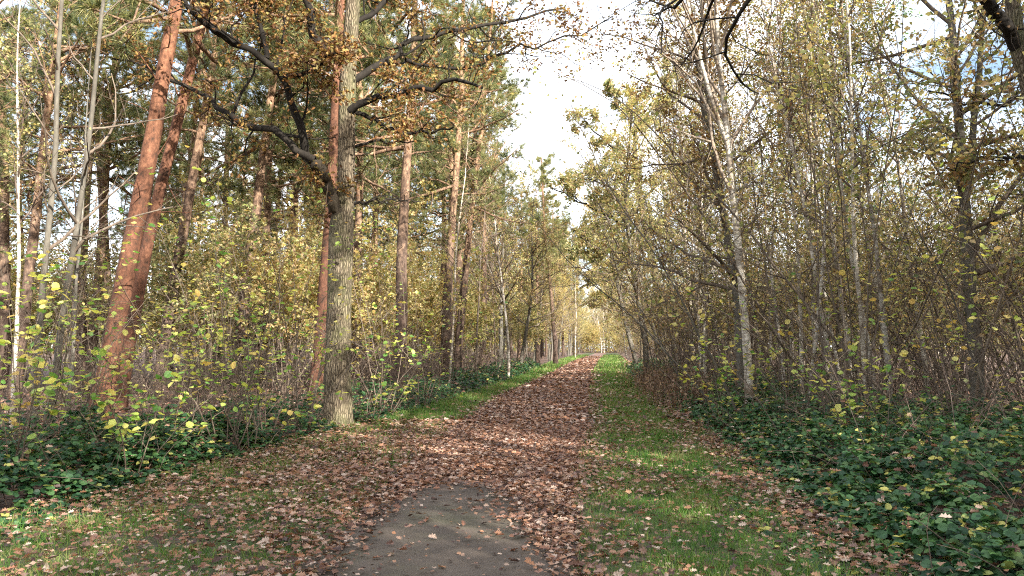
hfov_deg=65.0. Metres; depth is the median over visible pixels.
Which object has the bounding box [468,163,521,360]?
pine tree
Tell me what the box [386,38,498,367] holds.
pine tree
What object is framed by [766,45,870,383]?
birch tree
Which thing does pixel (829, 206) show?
birch tree
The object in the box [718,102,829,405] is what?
bent pole
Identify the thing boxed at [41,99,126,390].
tree
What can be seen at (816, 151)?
birch tree
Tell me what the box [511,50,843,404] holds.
broadleaf tree
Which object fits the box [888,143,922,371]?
birch tree
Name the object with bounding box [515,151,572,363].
pine tree
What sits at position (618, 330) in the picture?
broadleaf tree
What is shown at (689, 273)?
bent pole
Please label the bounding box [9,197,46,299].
hazel shrub
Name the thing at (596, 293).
oak tree
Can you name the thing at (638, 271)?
bent pole
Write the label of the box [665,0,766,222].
birch tree
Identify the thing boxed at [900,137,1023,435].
hazel bush
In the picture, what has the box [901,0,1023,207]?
oak tree
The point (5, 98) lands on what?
pine tree
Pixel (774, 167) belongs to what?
birch tree
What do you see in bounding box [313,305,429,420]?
hazel bush
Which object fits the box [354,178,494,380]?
hazel shrub
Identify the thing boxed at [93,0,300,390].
pine tree
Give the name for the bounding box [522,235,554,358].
pine tree
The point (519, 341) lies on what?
pine tree
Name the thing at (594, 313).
broadleaf tree
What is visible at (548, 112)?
sky
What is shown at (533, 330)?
hazel shrub
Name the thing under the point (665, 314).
coppice clump
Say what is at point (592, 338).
hazel shrub
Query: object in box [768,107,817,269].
birch tree
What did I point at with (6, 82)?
pine tree
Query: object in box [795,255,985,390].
coppice clump
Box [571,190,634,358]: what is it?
broadleaf tree
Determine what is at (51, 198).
sapling
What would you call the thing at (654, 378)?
dry stalks
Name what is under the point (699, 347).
birch tree
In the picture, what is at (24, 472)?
bramble undergrowth
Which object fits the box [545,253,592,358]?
broadleaf tree
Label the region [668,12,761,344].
birch tree
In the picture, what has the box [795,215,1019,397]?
coppice clump
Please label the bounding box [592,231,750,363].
coppice clump
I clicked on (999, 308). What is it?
bent pole
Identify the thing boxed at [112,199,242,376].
hazel shrub
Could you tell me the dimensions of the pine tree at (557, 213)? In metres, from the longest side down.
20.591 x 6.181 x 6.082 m
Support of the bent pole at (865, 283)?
on the forest ground at (9, 502)
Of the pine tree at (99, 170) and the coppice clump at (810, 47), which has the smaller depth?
the coppice clump at (810, 47)
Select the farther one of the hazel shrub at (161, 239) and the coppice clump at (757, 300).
the coppice clump at (757, 300)
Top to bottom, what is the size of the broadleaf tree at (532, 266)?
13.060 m
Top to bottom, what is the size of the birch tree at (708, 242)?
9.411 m
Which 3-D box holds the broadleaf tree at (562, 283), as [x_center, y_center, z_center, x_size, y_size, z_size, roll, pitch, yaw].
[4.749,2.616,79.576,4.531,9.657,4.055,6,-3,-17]
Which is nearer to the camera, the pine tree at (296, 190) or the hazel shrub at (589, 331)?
the pine tree at (296, 190)
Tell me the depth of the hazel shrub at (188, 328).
36.25 m
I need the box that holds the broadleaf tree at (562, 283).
[542,267,579,361]
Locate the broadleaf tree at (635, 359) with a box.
[547,136,663,363]
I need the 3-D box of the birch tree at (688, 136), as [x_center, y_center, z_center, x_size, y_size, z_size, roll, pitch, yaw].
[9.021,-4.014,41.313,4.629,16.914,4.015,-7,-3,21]
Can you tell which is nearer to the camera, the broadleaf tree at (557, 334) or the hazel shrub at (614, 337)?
the broadleaf tree at (557, 334)
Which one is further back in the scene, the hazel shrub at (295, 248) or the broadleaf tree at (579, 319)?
the broadleaf tree at (579, 319)
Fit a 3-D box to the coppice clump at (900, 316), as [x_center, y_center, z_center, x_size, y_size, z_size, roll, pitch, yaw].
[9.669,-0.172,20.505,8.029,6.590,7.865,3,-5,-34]
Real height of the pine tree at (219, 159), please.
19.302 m
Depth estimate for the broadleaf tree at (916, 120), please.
26.15 m
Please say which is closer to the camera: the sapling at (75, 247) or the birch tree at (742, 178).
the sapling at (75, 247)
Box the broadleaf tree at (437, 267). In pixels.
[409,210,490,362]
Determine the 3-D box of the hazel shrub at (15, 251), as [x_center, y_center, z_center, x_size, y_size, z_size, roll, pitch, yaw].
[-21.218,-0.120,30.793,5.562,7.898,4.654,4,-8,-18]
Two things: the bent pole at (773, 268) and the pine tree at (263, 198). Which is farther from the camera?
the pine tree at (263, 198)
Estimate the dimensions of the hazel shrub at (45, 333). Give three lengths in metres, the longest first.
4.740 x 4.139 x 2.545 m
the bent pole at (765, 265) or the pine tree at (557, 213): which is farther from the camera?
the pine tree at (557, 213)
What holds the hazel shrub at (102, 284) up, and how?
on the forest ground at (9, 502)
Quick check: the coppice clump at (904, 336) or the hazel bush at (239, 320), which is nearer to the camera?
the hazel bush at (239, 320)
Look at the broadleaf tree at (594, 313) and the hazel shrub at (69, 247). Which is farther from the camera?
the broadleaf tree at (594, 313)
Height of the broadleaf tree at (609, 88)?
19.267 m
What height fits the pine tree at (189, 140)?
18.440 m
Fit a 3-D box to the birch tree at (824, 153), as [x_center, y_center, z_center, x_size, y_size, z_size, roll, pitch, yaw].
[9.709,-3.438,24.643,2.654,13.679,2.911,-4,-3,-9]
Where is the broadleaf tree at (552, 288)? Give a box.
[533,243,568,342]
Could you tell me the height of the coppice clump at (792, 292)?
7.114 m
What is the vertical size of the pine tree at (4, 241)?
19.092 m
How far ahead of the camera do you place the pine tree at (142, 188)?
15.71 m
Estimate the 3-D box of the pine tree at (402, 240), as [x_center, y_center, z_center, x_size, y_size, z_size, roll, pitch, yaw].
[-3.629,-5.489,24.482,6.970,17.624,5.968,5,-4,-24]
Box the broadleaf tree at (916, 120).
[749,0,941,385]
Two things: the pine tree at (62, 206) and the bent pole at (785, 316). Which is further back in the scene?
the pine tree at (62, 206)
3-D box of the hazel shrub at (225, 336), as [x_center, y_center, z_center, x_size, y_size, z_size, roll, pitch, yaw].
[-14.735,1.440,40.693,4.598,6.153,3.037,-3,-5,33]
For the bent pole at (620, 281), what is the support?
on the forest ground at (9, 502)
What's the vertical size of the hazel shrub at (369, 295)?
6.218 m
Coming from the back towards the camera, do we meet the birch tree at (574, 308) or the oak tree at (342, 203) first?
the birch tree at (574, 308)
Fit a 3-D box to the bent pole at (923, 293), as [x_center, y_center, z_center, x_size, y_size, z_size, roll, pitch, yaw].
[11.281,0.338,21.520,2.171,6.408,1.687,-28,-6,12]
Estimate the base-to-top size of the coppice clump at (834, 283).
7.067 m
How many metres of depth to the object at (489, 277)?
58.40 m
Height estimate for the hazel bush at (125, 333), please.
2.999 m
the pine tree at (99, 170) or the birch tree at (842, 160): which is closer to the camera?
the pine tree at (99, 170)
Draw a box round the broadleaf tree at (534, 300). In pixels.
[509,217,576,361]
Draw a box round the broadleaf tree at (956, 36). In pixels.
[772,0,1023,410]
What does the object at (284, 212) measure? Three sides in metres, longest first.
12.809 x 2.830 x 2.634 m
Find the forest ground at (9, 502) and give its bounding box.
[0,348,1023,575]
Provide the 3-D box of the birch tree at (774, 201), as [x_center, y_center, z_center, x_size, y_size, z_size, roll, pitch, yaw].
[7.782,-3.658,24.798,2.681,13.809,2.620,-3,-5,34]
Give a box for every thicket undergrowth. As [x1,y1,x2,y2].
[0,292,534,504]
[587,246,1023,482]
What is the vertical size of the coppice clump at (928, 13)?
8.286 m
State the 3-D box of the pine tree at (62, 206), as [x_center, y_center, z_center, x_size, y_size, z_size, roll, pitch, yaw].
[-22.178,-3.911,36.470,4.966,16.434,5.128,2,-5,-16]
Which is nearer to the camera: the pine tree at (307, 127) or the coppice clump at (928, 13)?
the coppice clump at (928, 13)
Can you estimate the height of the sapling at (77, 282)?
7.256 m
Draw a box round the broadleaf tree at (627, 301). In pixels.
[606,257,643,343]
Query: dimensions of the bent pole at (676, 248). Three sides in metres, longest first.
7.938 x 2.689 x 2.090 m
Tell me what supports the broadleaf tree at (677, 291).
on the forest ground at (9, 502)
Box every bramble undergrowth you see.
[0,357,543,550]
[623,357,1023,575]
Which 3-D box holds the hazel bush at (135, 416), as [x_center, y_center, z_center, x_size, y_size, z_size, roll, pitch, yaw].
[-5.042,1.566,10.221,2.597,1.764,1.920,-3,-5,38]
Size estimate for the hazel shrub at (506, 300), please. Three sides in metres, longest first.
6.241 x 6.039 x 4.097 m
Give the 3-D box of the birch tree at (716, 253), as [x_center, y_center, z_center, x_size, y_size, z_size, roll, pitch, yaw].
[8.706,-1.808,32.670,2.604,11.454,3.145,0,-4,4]
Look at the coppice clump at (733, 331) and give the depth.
29.72 m
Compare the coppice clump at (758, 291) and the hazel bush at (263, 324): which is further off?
the coppice clump at (758, 291)
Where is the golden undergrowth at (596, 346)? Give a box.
[505,332,682,352]
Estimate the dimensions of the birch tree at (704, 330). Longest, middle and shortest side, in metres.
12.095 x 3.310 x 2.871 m
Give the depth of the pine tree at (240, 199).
44.83 m
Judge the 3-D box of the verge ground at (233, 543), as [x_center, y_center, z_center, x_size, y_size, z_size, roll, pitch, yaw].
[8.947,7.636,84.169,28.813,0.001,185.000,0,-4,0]
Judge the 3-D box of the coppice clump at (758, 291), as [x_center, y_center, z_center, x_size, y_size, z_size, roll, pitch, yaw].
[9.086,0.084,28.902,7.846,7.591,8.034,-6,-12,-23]
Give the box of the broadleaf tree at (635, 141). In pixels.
[567,49,718,373]
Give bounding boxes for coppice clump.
[520,0,1023,434]
[576,163,990,391]
[576,263,713,364]
[582,300,648,357]
[588,246,733,371]
[592,213,809,391]
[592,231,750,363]
[596,292,655,357]
[598,131,1021,412]
[599,275,684,353]
[600,297,680,349]
[601,160,871,386]
[603,241,784,373]
[606,248,730,365]
[620,269,718,363]
[650,282,733,369]
[669,254,815,372]
[672,199,912,376]
[673,177,946,376]
[676,77,1023,410]
[678,202,909,390]
[681,203,810,358]
[692,185,981,384]
[698,249,862,366]
[700,251,834,376]
[701,117,1023,405]
[702,86,1023,418]
[718,199,930,384]
[719,183,1022,393]
[737,108,1023,397]
[752,212,914,377]
[761,0,1023,377]
[768,0,1023,395]
[774,195,1017,387]
[795,174,1004,385]
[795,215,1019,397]
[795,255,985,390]
[803,141,1023,401]
[822,224,1002,379]
[829,187,1022,364]
[834,79,1023,401]
[842,191,1023,391]
[852,248,951,382]
[853,235,1011,377]
[861,119,1023,337]
[867,223,1022,392]
[891,173,1023,312]
[903,212,1020,380]
[909,199,1023,398]
[912,134,1023,308]
[930,195,1023,366]
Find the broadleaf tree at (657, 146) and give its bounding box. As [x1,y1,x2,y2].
[617,107,722,361]
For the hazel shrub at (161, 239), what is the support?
on the forest ground at (9, 502)
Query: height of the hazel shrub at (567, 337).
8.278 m
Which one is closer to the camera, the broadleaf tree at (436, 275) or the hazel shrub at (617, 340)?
the broadleaf tree at (436, 275)
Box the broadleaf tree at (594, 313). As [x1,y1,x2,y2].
[579,289,602,346]
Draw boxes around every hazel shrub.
[0,211,191,375]
[9,191,38,340]
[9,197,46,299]
[9,211,58,348]
[10,230,114,378]
[11,242,87,348]
[11,252,48,338]
[13,281,66,382]
[39,208,120,349]
[39,285,141,350]
[52,275,149,348]
[56,258,116,369]
[96,221,230,387]
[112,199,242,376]
[115,187,320,391]
[135,258,190,367]
[135,299,177,359]
[155,166,276,386]
[155,261,239,377]
[174,195,319,392]
[175,263,255,382]
[178,266,276,381]
[203,286,252,371]
[204,260,285,366]
[204,264,285,375]
[235,195,323,372]
[250,214,320,385]
[255,231,313,372]
[262,235,386,346]
[282,231,411,359]
[286,220,392,352]
[304,205,414,391]
[351,260,395,380]
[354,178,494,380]
[379,248,483,367]
[386,278,429,369]
[395,263,441,374]
[408,232,454,364]
[413,301,474,368]
[418,295,455,374]
[420,254,498,354]
[453,275,502,369]
[454,300,487,365]
[459,284,541,364]
[465,324,492,363]
[487,285,550,359]
[494,288,554,360]
[495,316,517,349]
[560,313,581,352]
[568,307,588,348]
[578,317,608,352]
[579,312,597,352]
[583,321,605,352]
[590,324,604,350]
[599,313,615,352]
[602,311,616,352]
[606,328,622,352]
[613,317,636,355]
[614,337,623,353]
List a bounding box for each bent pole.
[503,173,710,402]
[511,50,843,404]
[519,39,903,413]
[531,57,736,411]
[581,196,667,367]
[584,194,680,383]
[605,197,666,368]
[610,205,665,363]
[613,156,713,371]
[621,207,702,360]
[630,152,736,370]
[645,260,693,350]
[654,197,693,363]
[662,180,716,361]
[666,168,778,379]
[671,199,717,362]
[677,34,803,412]
[681,144,739,385]
[694,184,806,375]
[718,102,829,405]
[727,161,941,396]
[774,245,794,354]
[795,134,873,423]
[795,155,912,390]
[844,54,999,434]
[881,265,968,379]
[884,205,965,384]
[911,167,1022,341]
[920,154,995,400]
[973,88,1023,414]
[989,86,1022,263]
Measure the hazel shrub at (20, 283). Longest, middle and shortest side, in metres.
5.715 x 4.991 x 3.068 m
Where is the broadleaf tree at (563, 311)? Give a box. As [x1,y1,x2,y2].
[539,267,574,361]
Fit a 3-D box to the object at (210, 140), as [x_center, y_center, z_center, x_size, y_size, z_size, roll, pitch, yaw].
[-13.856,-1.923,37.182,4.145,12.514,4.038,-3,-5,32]
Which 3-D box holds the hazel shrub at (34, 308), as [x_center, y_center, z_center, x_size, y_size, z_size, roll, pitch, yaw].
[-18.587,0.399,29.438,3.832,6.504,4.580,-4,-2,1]
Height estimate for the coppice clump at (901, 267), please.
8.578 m
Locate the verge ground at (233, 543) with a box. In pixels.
[0,353,911,575]
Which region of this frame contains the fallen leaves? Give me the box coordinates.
[0,355,1008,575]
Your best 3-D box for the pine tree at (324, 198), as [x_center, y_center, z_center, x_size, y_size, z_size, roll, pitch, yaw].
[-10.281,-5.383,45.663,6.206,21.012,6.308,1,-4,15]
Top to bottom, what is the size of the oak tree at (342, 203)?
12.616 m
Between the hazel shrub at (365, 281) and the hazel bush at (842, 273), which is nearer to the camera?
the hazel bush at (842, 273)
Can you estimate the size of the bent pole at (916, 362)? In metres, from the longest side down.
8.380 x 2.839 x 2.206 m
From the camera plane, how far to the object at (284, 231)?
42.66 m
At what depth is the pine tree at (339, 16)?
22.54 m
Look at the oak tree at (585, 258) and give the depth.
82.48 m
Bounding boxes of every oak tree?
[82,0,645,428]
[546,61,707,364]
[556,230,617,355]
[562,188,657,358]
[588,0,821,110]
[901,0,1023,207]
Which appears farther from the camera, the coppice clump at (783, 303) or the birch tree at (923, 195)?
the birch tree at (923, 195)
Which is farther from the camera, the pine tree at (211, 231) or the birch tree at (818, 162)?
the pine tree at (211, 231)
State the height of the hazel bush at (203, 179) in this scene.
4.403 m
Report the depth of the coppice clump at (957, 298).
23.12 m
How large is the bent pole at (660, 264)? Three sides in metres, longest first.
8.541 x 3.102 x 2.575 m
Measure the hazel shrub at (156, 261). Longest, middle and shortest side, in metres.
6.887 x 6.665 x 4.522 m
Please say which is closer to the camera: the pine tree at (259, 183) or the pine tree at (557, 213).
the pine tree at (259, 183)
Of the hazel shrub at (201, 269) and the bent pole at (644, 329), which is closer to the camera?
the bent pole at (644, 329)
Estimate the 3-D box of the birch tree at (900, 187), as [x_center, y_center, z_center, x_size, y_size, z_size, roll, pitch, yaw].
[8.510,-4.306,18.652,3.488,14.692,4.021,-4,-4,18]
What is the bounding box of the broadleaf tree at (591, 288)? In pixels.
[578,286,599,350]
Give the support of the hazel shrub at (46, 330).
on the forest ground at (9, 502)
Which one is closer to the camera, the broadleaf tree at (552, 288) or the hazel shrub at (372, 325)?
the hazel shrub at (372, 325)
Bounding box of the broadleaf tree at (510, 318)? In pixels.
[493,259,513,337]
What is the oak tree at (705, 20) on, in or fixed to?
on the forest ground at (9, 502)
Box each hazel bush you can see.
[0,162,183,459]
[0,250,104,490]
[0,254,203,438]
[1,345,225,473]
[37,261,258,455]
[60,144,360,448]
[111,232,340,427]
[152,167,412,436]
[163,287,347,451]
[190,173,405,436]
[276,199,493,412]
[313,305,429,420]
[351,233,507,405]
[669,189,892,418]
[670,287,781,430]
[782,340,937,444]
[815,148,1023,432]
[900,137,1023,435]
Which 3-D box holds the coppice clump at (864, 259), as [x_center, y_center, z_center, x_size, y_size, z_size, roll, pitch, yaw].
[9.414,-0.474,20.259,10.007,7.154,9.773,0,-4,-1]
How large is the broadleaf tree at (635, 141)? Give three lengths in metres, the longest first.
15.113 x 7.092 x 6.347 m
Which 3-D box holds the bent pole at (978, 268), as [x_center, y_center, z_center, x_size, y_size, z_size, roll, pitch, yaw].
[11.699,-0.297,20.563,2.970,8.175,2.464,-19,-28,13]
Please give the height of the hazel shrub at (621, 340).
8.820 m
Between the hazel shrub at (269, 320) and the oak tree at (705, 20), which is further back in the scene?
the hazel shrub at (269, 320)
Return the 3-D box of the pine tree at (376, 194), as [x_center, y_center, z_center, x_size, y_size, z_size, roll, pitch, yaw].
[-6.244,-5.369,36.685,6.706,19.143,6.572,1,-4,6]
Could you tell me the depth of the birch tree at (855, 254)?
15.29 m
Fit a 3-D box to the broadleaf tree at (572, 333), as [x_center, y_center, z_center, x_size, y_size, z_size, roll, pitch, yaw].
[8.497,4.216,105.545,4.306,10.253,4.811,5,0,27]
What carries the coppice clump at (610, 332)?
on the forest ground at (9, 502)
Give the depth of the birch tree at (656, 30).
28.01 m
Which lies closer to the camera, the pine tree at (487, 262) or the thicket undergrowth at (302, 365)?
the thicket undergrowth at (302, 365)
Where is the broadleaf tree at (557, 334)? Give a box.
[542,300,564,358]
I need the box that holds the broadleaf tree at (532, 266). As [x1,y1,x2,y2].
[498,184,564,364]
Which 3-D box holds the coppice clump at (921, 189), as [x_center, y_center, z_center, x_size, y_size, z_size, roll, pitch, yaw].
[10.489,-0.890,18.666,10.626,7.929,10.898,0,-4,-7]
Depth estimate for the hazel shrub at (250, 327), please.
39.44 m
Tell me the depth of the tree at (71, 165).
23.59 m
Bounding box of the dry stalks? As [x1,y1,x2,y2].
[621,361,738,411]
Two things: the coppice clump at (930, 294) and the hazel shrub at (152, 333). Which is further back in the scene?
the hazel shrub at (152, 333)
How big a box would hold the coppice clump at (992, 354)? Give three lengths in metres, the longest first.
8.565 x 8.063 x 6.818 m
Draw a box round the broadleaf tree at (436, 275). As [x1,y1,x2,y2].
[409,226,457,358]
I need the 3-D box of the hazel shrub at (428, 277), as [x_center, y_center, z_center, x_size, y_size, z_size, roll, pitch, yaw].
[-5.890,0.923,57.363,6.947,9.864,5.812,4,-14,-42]
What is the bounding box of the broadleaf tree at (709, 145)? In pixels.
[579,0,824,399]
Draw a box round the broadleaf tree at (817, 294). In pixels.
[744,71,859,410]
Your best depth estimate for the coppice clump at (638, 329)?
61.00 m
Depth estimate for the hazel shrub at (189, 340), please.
32.64 m
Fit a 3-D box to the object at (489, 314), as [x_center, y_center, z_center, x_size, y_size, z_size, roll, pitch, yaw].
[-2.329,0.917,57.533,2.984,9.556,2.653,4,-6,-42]
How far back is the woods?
155.38 m
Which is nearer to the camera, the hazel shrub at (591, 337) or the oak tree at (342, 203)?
the oak tree at (342, 203)
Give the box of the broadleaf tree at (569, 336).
[553,284,580,356]
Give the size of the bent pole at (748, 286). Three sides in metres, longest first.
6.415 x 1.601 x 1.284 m
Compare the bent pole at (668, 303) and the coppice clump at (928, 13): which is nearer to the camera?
the coppice clump at (928, 13)
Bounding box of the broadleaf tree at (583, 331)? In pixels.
[577,309,589,353]
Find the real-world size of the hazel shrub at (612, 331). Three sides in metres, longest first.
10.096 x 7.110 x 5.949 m
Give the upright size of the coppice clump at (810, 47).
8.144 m
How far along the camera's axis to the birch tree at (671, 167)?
33.97 m
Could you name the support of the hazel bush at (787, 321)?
on the forest ground at (9, 502)
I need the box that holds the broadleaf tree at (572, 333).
[559,286,590,356]
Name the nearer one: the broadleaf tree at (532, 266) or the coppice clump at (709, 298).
the coppice clump at (709, 298)
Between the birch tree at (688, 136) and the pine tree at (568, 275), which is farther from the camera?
the pine tree at (568, 275)
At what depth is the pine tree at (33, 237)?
23.39 m
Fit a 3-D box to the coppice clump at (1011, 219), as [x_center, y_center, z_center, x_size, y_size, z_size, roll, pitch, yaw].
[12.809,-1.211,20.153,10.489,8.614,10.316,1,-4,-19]
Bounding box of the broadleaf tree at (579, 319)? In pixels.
[566,283,590,354]
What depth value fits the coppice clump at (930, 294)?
34.52 m
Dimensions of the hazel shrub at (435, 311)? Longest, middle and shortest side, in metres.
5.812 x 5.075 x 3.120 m
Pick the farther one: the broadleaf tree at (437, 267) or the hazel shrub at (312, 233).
the broadleaf tree at (437, 267)
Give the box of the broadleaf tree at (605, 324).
[590,304,612,352]
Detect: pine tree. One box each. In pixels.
[0,0,47,223]
[0,0,75,391]
[0,0,151,396]
[0,0,187,390]
[1,4,73,252]
[5,36,81,377]
[13,0,181,347]
[21,0,190,387]
[51,0,341,412]
[54,0,328,421]
[89,115,179,275]
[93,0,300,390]
[102,2,259,232]
[110,94,205,371]
[120,111,197,365]
[136,74,218,257]
[161,8,275,373]
[161,100,240,368]
[165,0,379,387]
[202,147,260,260]
[204,212,220,355]
[208,20,329,382]
[212,0,475,397]
[212,8,330,385]
[216,138,277,362]
[228,62,321,370]
[229,70,326,372]
[232,0,407,227]
[263,172,323,365]
[272,0,446,385]
[273,0,516,395]
[281,101,355,259]
[288,18,388,270]
[298,83,390,276]
[302,68,400,265]
[303,193,320,262]
[311,1,444,377]
[354,0,532,384]
[363,192,389,357]
[364,127,438,275]
[366,15,463,368]
[370,88,446,368]
[380,223,429,284]
[385,34,474,357]
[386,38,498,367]
[413,86,524,366]
[420,24,529,374]
[427,0,543,379]
[427,27,529,353]
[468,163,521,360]
[471,197,507,350]
[492,183,535,358]
[500,209,530,358]
[506,179,568,362]
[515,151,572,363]
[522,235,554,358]
[526,214,564,356]
[539,194,577,358]
[550,210,579,346]
[559,234,577,310]
[561,235,579,355]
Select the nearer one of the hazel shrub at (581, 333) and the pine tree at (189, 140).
the pine tree at (189, 140)
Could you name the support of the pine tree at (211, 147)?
on the forest ground at (9, 502)
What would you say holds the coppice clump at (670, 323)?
on the forest ground at (9, 502)
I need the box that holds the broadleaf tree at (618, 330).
[604,299,627,357]
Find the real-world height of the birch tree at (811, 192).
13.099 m
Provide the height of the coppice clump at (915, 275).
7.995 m
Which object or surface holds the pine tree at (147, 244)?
on the forest ground at (9, 502)
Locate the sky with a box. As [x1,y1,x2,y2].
[0,0,1023,348]
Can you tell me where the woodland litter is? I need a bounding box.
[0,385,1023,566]
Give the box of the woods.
[12,270,1011,354]
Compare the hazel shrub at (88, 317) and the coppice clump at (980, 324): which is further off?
the hazel shrub at (88, 317)
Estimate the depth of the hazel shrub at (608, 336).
189.42 m
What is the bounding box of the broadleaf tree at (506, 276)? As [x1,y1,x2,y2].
[453,135,542,366]
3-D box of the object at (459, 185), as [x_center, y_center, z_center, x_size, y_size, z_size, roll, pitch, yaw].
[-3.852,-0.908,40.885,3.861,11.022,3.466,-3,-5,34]
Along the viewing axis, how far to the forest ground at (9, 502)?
20.82 m
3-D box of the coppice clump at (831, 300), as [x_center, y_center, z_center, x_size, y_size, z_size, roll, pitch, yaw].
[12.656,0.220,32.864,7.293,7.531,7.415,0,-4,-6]
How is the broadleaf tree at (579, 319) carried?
on the forest ground at (9, 502)
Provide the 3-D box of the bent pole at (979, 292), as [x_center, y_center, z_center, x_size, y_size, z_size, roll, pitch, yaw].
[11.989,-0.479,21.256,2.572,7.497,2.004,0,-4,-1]
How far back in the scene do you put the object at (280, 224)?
35.85 m
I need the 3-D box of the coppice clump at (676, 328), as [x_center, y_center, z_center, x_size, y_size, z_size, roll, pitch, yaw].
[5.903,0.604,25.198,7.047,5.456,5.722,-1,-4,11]
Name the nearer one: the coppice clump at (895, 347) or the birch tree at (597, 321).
the coppice clump at (895, 347)
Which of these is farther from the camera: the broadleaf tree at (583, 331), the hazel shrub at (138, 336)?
the broadleaf tree at (583, 331)
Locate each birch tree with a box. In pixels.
[0,0,83,427]
[425,88,493,382]
[456,130,535,376]
[566,240,587,356]
[582,287,605,352]
[599,305,609,352]
[624,0,818,407]
[625,0,722,371]
[634,2,748,374]
[635,48,706,353]
[636,13,725,365]
[637,0,756,378]
[646,26,748,367]
[652,68,735,362]
[657,51,755,354]
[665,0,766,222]
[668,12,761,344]
[670,90,715,335]
[670,125,735,353]
[693,118,761,368]
[695,15,780,373]
[697,28,772,226]
[698,0,825,390]
[707,108,778,248]
[713,0,840,393]
[713,112,771,291]
[718,0,837,402]
[727,0,808,392]
[727,0,878,401]
[734,0,846,394]
[735,157,769,362]
[739,0,841,393]
[747,0,856,389]
[750,0,860,405]
[751,1,863,390]
[756,164,793,371]
[765,0,956,403]
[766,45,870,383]
[768,0,859,386]
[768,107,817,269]
[769,71,879,396]
[772,0,891,417]
[777,1,870,387]
[788,0,916,412]
[799,0,941,408]
[800,0,909,363]
[808,110,864,253]
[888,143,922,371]
[912,158,940,360]
[913,157,950,352]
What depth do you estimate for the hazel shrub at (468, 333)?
49.39 m
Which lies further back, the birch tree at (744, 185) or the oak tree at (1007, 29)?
the birch tree at (744, 185)
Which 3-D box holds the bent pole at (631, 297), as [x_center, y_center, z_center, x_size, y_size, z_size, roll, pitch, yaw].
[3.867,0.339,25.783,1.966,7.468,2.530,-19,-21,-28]
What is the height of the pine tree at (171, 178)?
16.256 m
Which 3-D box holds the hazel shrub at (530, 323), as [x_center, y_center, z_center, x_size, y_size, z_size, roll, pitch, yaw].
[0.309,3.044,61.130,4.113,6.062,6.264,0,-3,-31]
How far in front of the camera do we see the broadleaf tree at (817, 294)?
14.82 m
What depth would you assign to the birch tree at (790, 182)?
19.05 m
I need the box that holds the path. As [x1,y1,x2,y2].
[299,353,605,575]
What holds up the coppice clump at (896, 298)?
on the forest ground at (9, 502)
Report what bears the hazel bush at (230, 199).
on the forest ground at (9, 502)
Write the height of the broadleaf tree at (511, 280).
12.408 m
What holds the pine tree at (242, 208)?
on the forest ground at (9, 502)
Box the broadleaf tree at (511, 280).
[489,212,538,358]
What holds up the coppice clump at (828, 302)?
on the forest ground at (9, 502)
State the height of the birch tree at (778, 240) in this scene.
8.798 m
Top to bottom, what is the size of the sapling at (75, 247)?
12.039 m
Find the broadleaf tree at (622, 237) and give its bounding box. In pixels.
[581,134,683,354]
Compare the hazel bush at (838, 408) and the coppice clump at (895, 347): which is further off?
the coppice clump at (895, 347)
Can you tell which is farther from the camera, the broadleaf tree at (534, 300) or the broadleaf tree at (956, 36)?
the broadleaf tree at (534, 300)
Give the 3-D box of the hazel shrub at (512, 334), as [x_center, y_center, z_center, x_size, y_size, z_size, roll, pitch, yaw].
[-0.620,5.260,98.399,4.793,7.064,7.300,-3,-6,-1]
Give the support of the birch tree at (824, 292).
on the forest ground at (9, 502)
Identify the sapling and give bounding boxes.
[0,0,137,436]
[5,0,192,435]
[27,31,122,425]
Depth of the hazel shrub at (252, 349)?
41.26 m
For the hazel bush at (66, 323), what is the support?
on the forest ground at (9, 502)
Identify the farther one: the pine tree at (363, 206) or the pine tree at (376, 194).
the pine tree at (363, 206)
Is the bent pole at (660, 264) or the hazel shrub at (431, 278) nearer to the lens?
the bent pole at (660, 264)
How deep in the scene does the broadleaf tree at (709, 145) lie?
20.72 m
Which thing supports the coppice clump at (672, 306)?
on the forest ground at (9, 502)
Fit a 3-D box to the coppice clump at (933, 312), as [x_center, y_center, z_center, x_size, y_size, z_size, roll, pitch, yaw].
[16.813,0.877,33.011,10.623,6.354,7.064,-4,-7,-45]
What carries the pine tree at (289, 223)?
on the forest ground at (9, 502)
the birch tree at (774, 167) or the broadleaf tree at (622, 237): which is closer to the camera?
the birch tree at (774, 167)
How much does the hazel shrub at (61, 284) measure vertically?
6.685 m
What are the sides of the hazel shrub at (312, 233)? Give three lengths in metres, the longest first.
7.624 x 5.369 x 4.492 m
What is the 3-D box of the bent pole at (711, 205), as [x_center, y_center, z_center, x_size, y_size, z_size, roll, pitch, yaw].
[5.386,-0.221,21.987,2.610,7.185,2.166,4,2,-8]
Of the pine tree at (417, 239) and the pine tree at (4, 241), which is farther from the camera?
the pine tree at (417, 239)

